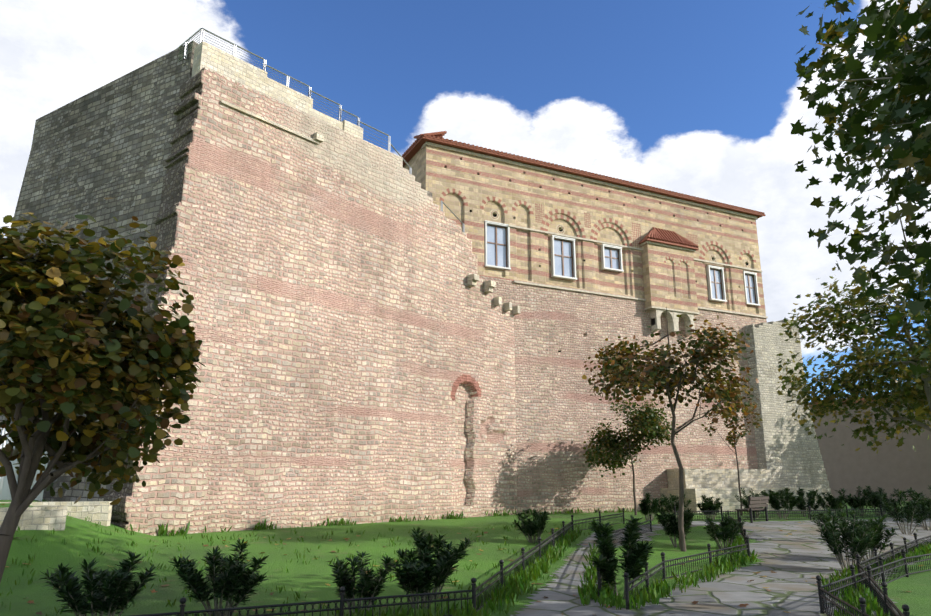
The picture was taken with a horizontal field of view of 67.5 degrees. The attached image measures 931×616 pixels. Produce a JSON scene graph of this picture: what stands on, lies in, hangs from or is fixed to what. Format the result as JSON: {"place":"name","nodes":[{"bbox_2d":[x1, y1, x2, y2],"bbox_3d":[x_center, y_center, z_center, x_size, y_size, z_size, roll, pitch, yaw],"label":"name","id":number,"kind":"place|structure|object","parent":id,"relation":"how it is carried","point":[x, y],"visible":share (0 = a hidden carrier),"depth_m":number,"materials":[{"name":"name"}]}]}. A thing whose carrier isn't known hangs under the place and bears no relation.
{"place":"outdoors","nodes":[
{"label":"outdoors","id":0,"kind":"place"},
{"bbox_2d":[31,41,198,147],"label":"parapet wall","id":1,"kind":"structure","parent":0,"point":[165,75],"depth_m":24.50,"materials":[{"name":"grey stone"}]},
{"bbox_2d":[191,41,362,138],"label":"parapet","id":2,"kind":"structure","parent":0,"point":[221,62],"depth_m":23.40,"materials":[{"name":"beige stone"}]},
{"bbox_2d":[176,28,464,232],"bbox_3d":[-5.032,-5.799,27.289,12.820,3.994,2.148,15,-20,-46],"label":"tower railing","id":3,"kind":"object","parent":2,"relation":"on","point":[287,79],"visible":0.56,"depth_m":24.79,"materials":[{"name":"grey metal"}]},
{"bbox_2d":[103,67,516,535],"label":"tower wall","id":4,"kind":"structure","parent":0,"point":[354,332],"depth_m":23.36,"materials":[{"name":"beige brick"}]},
{"bbox_2d":[220,100,519,314],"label":"tower corbel stones","id":5,"kind":"object","parent":4,"relation":"attached to","point":[472,279],"visible":0.79,"depth_m":24.65,"materials":[{"name":"beige stone"}]},
{"bbox_2d":[0,499,930,615],"bbox_3d":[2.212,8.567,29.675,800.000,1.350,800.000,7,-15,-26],"label":"lawn","id":6,"kind":"structure","parent":0,"point":[313,579],"depth_m":14.56,"materials":[{"name":"green plant"}]},
{"bbox_2d":[0,428,47,501],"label":"wall","id":7,"kind":"structure","parent":6,"relation":"on","point":[5,494],"depth_m":19.19,"materials":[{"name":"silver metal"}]},
{"bbox_2d":[0,501,111,530],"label":"retaining wall","id":8,"kind":"structure","parent":6,"relation":"on","point":[45,515],"depth_m":15.04,"materials":[{"name":"stone"}]},
{"bbox_2d":[40,549,155,615],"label":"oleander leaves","id":9,"kind":"object","parent":6,"relation":"on","point":[72,586],"depth_m":8.64,"materials":[{"name":"green plant"}]},
{"bbox_2d":[0,197,204,582],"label":"tree","id":10,"kind":"object","parent":6,"relation":"on","point":[58,372],"depth_m":5.67,"materials":[{"name":"green plant"}]},
{"bbox_2d":[0,92,431,501],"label":"tower wall","id":11,"kind":"structure","parent":6,"relation":"on","point":[120,159],"depth_m":23.56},
{"bbox_2d":[168,538,268,615],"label":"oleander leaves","id":12,"kind":"object","parent":6,"relation":"on","point":[237,577],"depth_m":9.60,"materials":[{"name":"green plant"}]},
{"bbox_2d":[328,550,394,615],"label":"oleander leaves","id":13,"kind":"object","parent":6,"relation":"on","point":[371,582],"depth_m":9.92,"materials":[{"name":"green plant"}]},
{"bbox_2d":[130,508,624,615],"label":"lawn fence","id":14,"kind":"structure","parent":6,"relation":"on","point":[500,576],"depth_m":9.58,"materials":[{"name":"black metal"}]},
{"bbox_2d":[389,545,466,608],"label":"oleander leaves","id":15,"kind":"object","parent":6,"relation":"on","point":[423,574],"depth_m":10.51,"materials":[{"name":"green plant"}]},
{"bbox_2d":[396,526,473,598],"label":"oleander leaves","id":16,"kind":"object","parent":6,"relation":"on","point":[423,542],"depth_m":11.37,"materials":[{"name":"green plant"}]},
{"bbox_2d":[2,504,924,615],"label":"fallen leaves","id":17,"kind":"object","parent":6,"relation":"on","point":[271,593],"visible":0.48,"depth_m":13.05,"materials":[{"name":"brown plant"}]},
{"bbox_2d":[0,506,930,615],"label":"grass tufts","id":18,"kind":"object","parent":6,"relation":"on","point":[656,592],"visible":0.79,"depth_m":12.84,"materials":[{"name":"green plant"}]},
{"bbox_2d":[512,509,549,542],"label":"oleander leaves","id":19,"kind":"object","parent":6,"relation":"on","point":[532,528],"depth_m":18.31,"materials":[{"name":"green plant"}]},
{"bbox_2d":[403,146,761,273],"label":"palace wall","id":20,"kind":"structure","parent":6,"relation":"on","point":[417,163],"depth_m":32.08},
{"bbox_2d":[484,220,760,305],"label":"white window frames","id":21,"kind":"structure","parent":20,"relation":"attached to","point":[620,270],"depth_m":34.13,"materials":[{"name":"white wood"}]},
{"bbox_2d":[640,241,699,315],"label":"bay molding","id":22,"kind":"structure","parent":20,"relation":"attached to","point":[669,246],"depth_m":35.86,"materials":[{"name":"beige stone"}]},
{"bbox_2d":[650,309,694,335],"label":"stone corbels","id":23,"kind":"object","parent":20,"relation":"attached to","point":[654,313],"visible":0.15,"depth_m":35.28,"materials":[{"name":"beige stone"}]},
{"bbox_2d":[589,515,653,598],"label":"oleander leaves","id":24,"kind":"object","parent":6,"relation":"on","point":[606,562],"depth_m":11.26,"materials":[{"name":"green plant"}]},
{"bbox_2d":[596,514,651,597],"bbox_3d":[3.550,5.566,16.410,0.866,0.904,11.254,-5,-15,18],"label":"fence","id":25,"kind":"object","parent":6,"relation":"on","point":[616,532],"visible":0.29,"depth_m":18.46,"materials":[{"name":"black metal"}]},
{"bbox_2d":[598,406,658,514],"bbox_3d":[7.144,6.536,29.905,3.208,4.707,3.372,-7,-16,28],"label":"tree","id":26,"kind":"object","parent":6,"relation":"on","point":[635,503],"visible":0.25,"depth_m":29.39,"materials":[{"name":"brown plant"}]},
{"bbox_2d":[583,396,677,477],"bbox_3d":[7.154,5.502,29.927,4.376,3.457,4.266,7,-15,-26],"label":"tree foliage","id":27,"kind":"object","parent":26,"relation":"attached to","point":[648,433],"visible":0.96,"depth_m":29.47,"materials":[{"name":"green plant"}]},
{"bbox_2d":[638,493,668,520],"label":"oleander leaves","id":28,"kind":"object","parent":6,"relation":"on","point":[645,507],"depth_m":25.19,"materials":[{"name":"green plant"}]},
{"bbox_2d":[597,307,742,551],"bbox_3d":[5.408,3.068,18.162,3.645,6.427,3.468,-6,-15,23],"label":"tree trunk","id":29,"kind":"object","parent":6,"relation":"on","point":[674,431],"visible":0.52,"depth_m":18.00,"materials":[{"name":"brown plant"}]},
{"bbox_2d":[582,314,758,427],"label":"young tree leaves","id":30,"kind":"object","parent":29,"relation":"attached to","point":[650,376],"visible":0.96,"depth_m":17.84,"materials":[{"name":"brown plant"}]},
{"bbox_2d":[653,507,694,547],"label":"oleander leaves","id":31,"kind":"object","parent":6,"relation":"on","point":[668,519],"depth_m":18.20,"materials":[{"name":"green plant"}]},
{"bbox_2d":[659,492,690,519],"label":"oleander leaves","id":32,"kind":"object","parent":6,"relation":"on","point":[669,507],"depth_m":25.98,"materials":[{"name":"green plant"}]},
{"bbox_2d":[624,510,749,609],"bbox_3d":[6.168,5.633,16.733,1.269,0.929,15.038,-7,-15,25],"label":"fence","id":33,"kind":"object","parent":6,"relation":"on","point":[648,573],"visible":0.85,"depth_m":13.44,"materials":[{"name":"black metal"}]},
{"bbox_2d":[696,495,722,518],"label":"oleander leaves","id":34,"kind":"object","parent":6,"relation":"on","point":[706,504],"depth_m":26.27,"materials":[{"name":"green plant"}]},
{"bbox_2d":[703,512,745,548],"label":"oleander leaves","id":35,"kind":"object","parent":6,"relation":"on","point":[726,529],"depth_m":18.01,"materials":[{"name":"green plant"}]},
{"bbox_2d":[706,409,757,515],"bbox_3d":[11.316,6.252,29.305,2.150,4.976,1.870,-5,-15,20],"label":"tree trunk","id":36,"kind":"object","parent":6,"relation":"on","point":[741,507],"visible":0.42,"depth_m":29.21,"materials":[{"name":"brown plant"}]},
{"bbox_2d":[701,402,762,446],"bbox_3d":[11.508,5.006,29.805,2.455,1.905,2.591,7,-15,-26],"label":"young tree","id":37,"kind":"object","parent":36,"relation":"attached to","point":[728,438],"visible":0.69,"depth_m":29.21,"materials":[{"name":"green plant"}]},
{"bbox_2d":[660,469,826,512],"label":"platform wall","id":38,"kind":"structure","parent":6,"relation":"on","point":[722,484],"depth_m":33.12,"materials":[{"name":"stone"}]},
{"bbox_2d":[735,488,770,517],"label":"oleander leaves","id":39,"kind":"object","parent":6,"relation":"on","point":[745,502],"depth_m":27.32,"materials":[{"name":"green plant"}]},
{"bbox_2d":[762,488,803,517],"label":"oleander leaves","id":40,"kind":"object","parent":6,"relation":"on","point":[779,495],"depth_m":27.35,"materials":[{"name":"green plant"}]},
{"bbox_2d":[744,319,832,505],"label":"stone buttress","id":41,"kind":"structure","parent":6,"relation":"on","point":[789,455],"depth_m":37.37,"materials":[{"name":"stone"}]},
{"bbox_2d":[674,504,905,520],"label":"lawn fence","id":42,"kind":"structure","parent":6,"relation":"on","point":[781,513],"depth_m":26.29,"materials":[{"name":"black metal"}]},
{"bbox_2d":[791,487,825,516],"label":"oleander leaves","id":43,"kind":"object","parent":6,"relation":"on","point":[811,494],"depth_m":28.03,"materials":[{"name":"green plant"}]},
{"bbox_2d":[808,488,851,516],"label":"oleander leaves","id":44,"kind":"object","parent":6,"relation":"on","point":[832,500],"depth_m":28.46,"materials":[{"name":"green plant"}]},
{"bbox_2d":[835,486,876,515],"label":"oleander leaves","id":45,"kind":"object","parent":6,"relation":"on","point":[861,501],"depth_m":28.90,"materials":[{"name":"green plant"}]},
{"bbox_2d":[790,0,930,415],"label":"plane tree","id":46,"kind":"object","parent":6,"relation":"on","point":[913,80],"depth_m":9.79,"materials":[{"name":"green plant"}]},
{"bbox_2d":[809,395,930,501],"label":"wall","id":47,"kind":"structure","parent":6,"relation":"on","point":[889,467],"depth_m":50.82,"materials":[{"name":"brown"}]},
{"bbox_2d":[863,485,898,515],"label":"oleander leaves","id":48,"kind":"object","parent":6,"relation":"on","point":[875,502],"depth_m":29.42,"materials":[{"name":"green plant"}]},
{"bbox_2d":[905,487,930,530],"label":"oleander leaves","id":49,"kind":"object","parent":6,"relation":"on","point":[922,505],"depth_m":23.91,"materials":[{"name":"green plant"}]},
{"bbox_2d":[915,485,930,504],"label":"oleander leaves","id":50,"kind":"object","parent":6,"relation":"on","point":[929,488],"depth_m":25.64,"materials":[{"name":"green plant"}]},
{"bbox_2d":[0,0,930,401],"label":"sky","id":51,"kind":"structure","parent":0,"point":[698,98],"materials":[{"name":"blue"}]},
{"bbox_2d":[426,145,765,315],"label":"palace facade","id":52,"kind":"structure","parent":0,"point":[473,193],"depth_m":34.53,"materials":[{"name":"beige brick"}]},
{"bbox_2d":[402,131,765,217],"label":"roof","id":53,"kind":"structure","parent":52,"relation":"on","point":[413,149],"depth_m":34.35,"materials":[{"name":"red tile"}]},
{"bbox_2d":[421,141,767,317],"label":"cornice","id":54,"kind":"structure","parent":52,"relation":"attached to","point":[582,179],"depth_m":34.84,"materials":[{"name":"beige stone"}]},
{"bbox_2d":[487,224,756,303],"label":"window muntins","id":55,"kind":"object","parent":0,"point":[610,257],"depth_m":34.14,"materials":[{"name":"wood"}]},
{"bbox_2d":[487,225,755,303],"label":"window glass panes","id":56,"kind":"object","parent":55,"relation":"in","point":[501,249],"depth_m":33.80,"materials":[{"name":"glass"}]},
{"bbox_2d":[479,276,766,514],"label":"brick wall","id":57,"kind":"structure","parent":0,"point":[560,335],"depth_m":32.55,"materials":[{"name":"beige brick"}]},
{"bbox_2d":[641,244,651,307],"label":"oriel side walls","id":58,"kind":"structure","parent":0,"point":[646,277],"depth_m":35.50,"materials":[{"name":"beige brick"}]},
{"bbox_2d":[647,243,697,311],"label":"bay front wall","id":59,"kind":"structure","parent":0,"point":[672,278],"depth_m":35.96,"materials":[{"name":"beige brick"}]},
{"bbox_2d":[638,227,698,250],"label":"bay roof","id":60,"kind":"structure","parent":59,"relation":"on","point":[664,236],"depth_m":36.42,"materials":[{"name":"red tile"}]},
{"bbox_2d":[510,513,930,615],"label":"paving path","id":61,"kind":"structure","parent":0,"point":[795,557],"depth_m":12.91,"materials":[{"name":"stone"}]},
{"bbox_2d":[735,496,768,522],"bbox_3d":[10.478,7.319,25.383,0.590,0.920,1.700,-13,-19,42],"label":"park bench","id":62,"kind":"object","parent":61,"relation":"on","point":[752,505],"visible":0.96,"depth_m":25.13,"materials":[{"name":"brown wood"}]},
{"bbox_2d":[809,502,888,570],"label":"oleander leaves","id":63,"kind":"object","parent":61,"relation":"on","point":[864,541],"depth_m":14.72,"materials":[{"name":"green plant"}]},
{"bbox_2d":[827,512,896,560],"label":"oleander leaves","id":64,"kind":"object","parent":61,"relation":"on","point":[879,540],"depth_m":16.23,"materials":[{"name":"green plant"}]},
{"bbox_2d":[816,549,930,615],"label":"fence","id":65,"kind":"object","parent":61,"relation":"on","point":[823,599],"visible":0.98,"depth_m":11.22,"materials":[{"name":"black metal"}]},
{"bbox_2d":[855,533,930,615],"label":"metal fence","id":66,"kind":"object","parent":61,"relation":"on","point":[885,602],"visible":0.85,"depth_m":12.35,"materials":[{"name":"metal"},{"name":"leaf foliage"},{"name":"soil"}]},
{"bbox_2d":[876,490,930,534],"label":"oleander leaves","id":67,"kind":"object","parent":61,"relation":"on","point":[904,508],"depth_m":22.50,"materials":[{"name":"green plant"}]},
{"bbox_2d":[776,261,930,453],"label":"plane tree","id":68,"kind":"object","parent":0,"point":[907,393],"depth_m":20.92,"materials":[{"name":"green plant"}]},
{"bbox_2d":[849,327,929,429],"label":"plane tree leaves","id":69,"kind":"object","parent":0,"point":[892,358],"depth_m":39.72,"materials":[{"name":"green plant"}]}
]}

